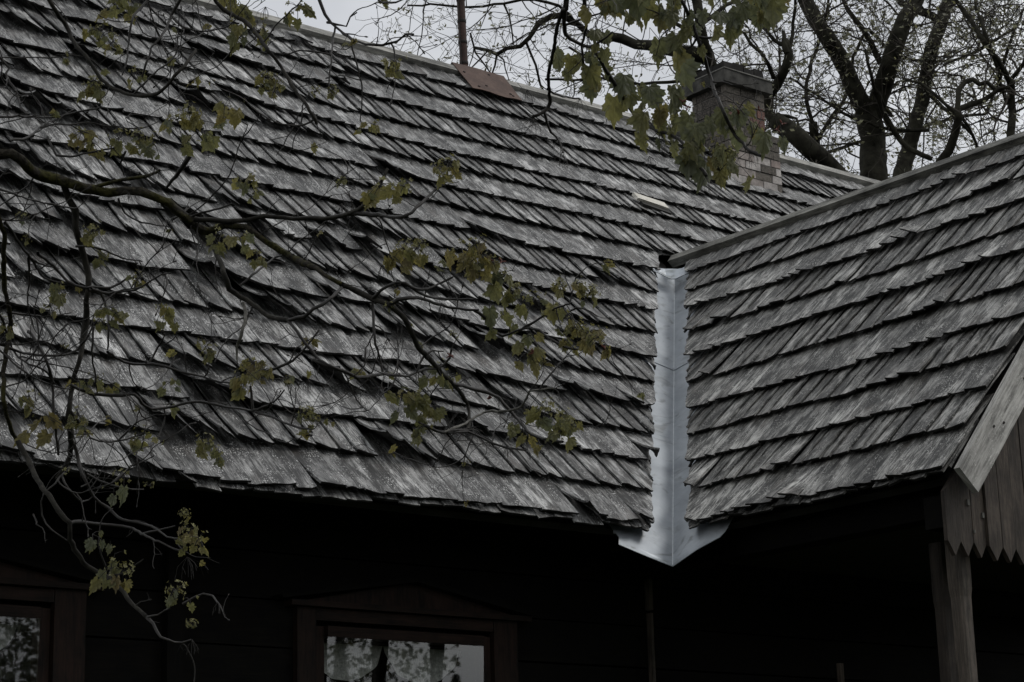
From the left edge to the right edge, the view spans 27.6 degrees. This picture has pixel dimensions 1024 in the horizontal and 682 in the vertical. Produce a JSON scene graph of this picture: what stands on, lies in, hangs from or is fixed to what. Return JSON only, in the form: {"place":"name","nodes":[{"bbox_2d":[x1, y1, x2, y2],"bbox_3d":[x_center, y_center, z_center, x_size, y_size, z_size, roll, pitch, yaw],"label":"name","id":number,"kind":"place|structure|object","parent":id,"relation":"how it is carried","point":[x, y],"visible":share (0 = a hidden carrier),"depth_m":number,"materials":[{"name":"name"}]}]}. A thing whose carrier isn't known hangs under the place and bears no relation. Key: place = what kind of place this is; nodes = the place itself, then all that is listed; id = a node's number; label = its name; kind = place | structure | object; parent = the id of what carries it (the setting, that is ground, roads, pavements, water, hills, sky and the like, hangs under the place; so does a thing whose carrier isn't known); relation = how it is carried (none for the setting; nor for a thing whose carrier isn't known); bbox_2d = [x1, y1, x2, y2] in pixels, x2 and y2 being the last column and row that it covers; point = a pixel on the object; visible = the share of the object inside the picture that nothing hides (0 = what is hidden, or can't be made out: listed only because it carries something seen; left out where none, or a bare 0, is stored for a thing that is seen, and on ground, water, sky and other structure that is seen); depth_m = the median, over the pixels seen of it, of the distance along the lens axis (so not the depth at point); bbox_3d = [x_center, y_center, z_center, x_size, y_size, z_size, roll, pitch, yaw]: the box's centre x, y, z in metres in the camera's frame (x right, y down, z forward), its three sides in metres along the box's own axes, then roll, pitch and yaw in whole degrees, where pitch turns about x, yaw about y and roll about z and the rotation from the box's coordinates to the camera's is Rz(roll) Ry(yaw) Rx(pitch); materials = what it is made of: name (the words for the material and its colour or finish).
{"place":"outdoors","nodes":[
{"label":"outdoors","id":0,"kind":"place"},
{"bbox_2d":[236,0,1023,176],"label":"sky","id":1,"kind":"structure","parent":0,"point":[338,11],"materials":[{"name":"white"}]},
{"bbox_3d":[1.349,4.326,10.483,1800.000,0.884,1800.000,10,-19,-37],"label":"ground","id":2,"kind":"structure","parent":0,"visible":0},
{"bbox_2d":[0,0,790,681],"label":"maple tree","id":3,"kind":"object","parent":2,"relation":"on","point":[760,14],"visible":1,"depth_m":4.90,"materials":[{"name":"green plant"}]},
{"bbox_2d":[0,0,1023,681],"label":"log house","id":4,"kind":"structure","parent":2,"relation":"on","point":[802,460],"depth_m":9.73,"materials":[{"name":"grey wood"}]},
{"bbox_2d":[0,554,104,681],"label":"window","id":5,"kind":"structure","parent":4,"relation":"in","point":[62,627],"depth_m":8.10,"materials":[{"name":"red paint"}]},
{"bbox_2d":[272,578,533,681],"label":"window","id":6,"kind":"structure","parent":4,"relation":"in","point":[421,603],"depth_m":9.18,"materials":[{"name":"red paint"}]},
{"bbox_2d":[639,201,671,216],"bbox_3d":[0.884,-0.814,12.913,0.231,0.077,0.053,9,-18,-36],"label":"support batten","id":7,"kind":"object","parent":4,"relation":"attached to","point":[648,206],"visible":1,"depth_m":12.89,"materials":[{"name":"grey wood"}]},
{"bbox_2d":[632,192,668,209],"bbox_3d":[0.859,-0.865,12.935,0.251,0.087,0.061,9,-18,-35],"label":"loose slat","id":8,"kind":"object","parent":7,"relation":"on","point":[646,199],"visible":1,"depth_m":12.91,"materials":[{"name":"beige wood"}]},
{"bbox_2d":[355,0,806,154],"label":"bare tree","id":9,"kind":"object","parent":2,"relation":"on","point":[629,41],"visible":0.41,"depth_m":15.96,"materials":[{"name":"brown plant"}]},
{"bbox_2d":[581,0,853,171],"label":"bare tree","id":10,"kind":"object","parent":2,"relation":"on","point":[799,138],"visible":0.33,"depth_m":18.00,"materials":[{"name":"brown plant"}]},
{"bbox_2d":[836,663,844,681],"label":"wooden lath","id":11,"kind":"object","parent":2,"relation":"on","point":[840,671],"visible":1,"depth_m":9.98,"materials":[{"name":"brown wood"}]},
{"bbox_2d":[658,0,1023,180],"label":"bare tree","id":12,"kind":"object","parent":2,"relation":"on","point":[868,121],"visible":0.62,"depth_m":20.80,"materials":[{"name":"brown plant"}]},
{"bbox_2d":[707,0,1023,178],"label":"bare tree","id":13,"kind":"object","parent":2,"relation":"on","point":[814,128],"visible":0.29,"depth_m":29.83,"materials":[{"name":"brown plant"}]},
{"bbox_2d":[764,0,1023,176],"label":"bare tree","id":14,"kind":"object","parent":2,"relation":"on","point":[906,160],"visible":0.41,"depth_m":23.97,"materials":[{"name":"brown plant"}]},
{"bbox_2d":[794,0,1023,166],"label":"bare tree","id":15,"kind":"object","parent":2,"relation":"on","point":[1009,99],"visible":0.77,"depth_m":20.03,"materials":[{"name":"brown plant"}]},
{"bbox_2d":[858,0,1023,161],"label":"bare tree","id":16,"kind":"object","parent":2,"relation":"on","point":[953,136],"visible":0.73,"depth_m":16.88,"materials":[{"name":"brown plant"}]}
]}

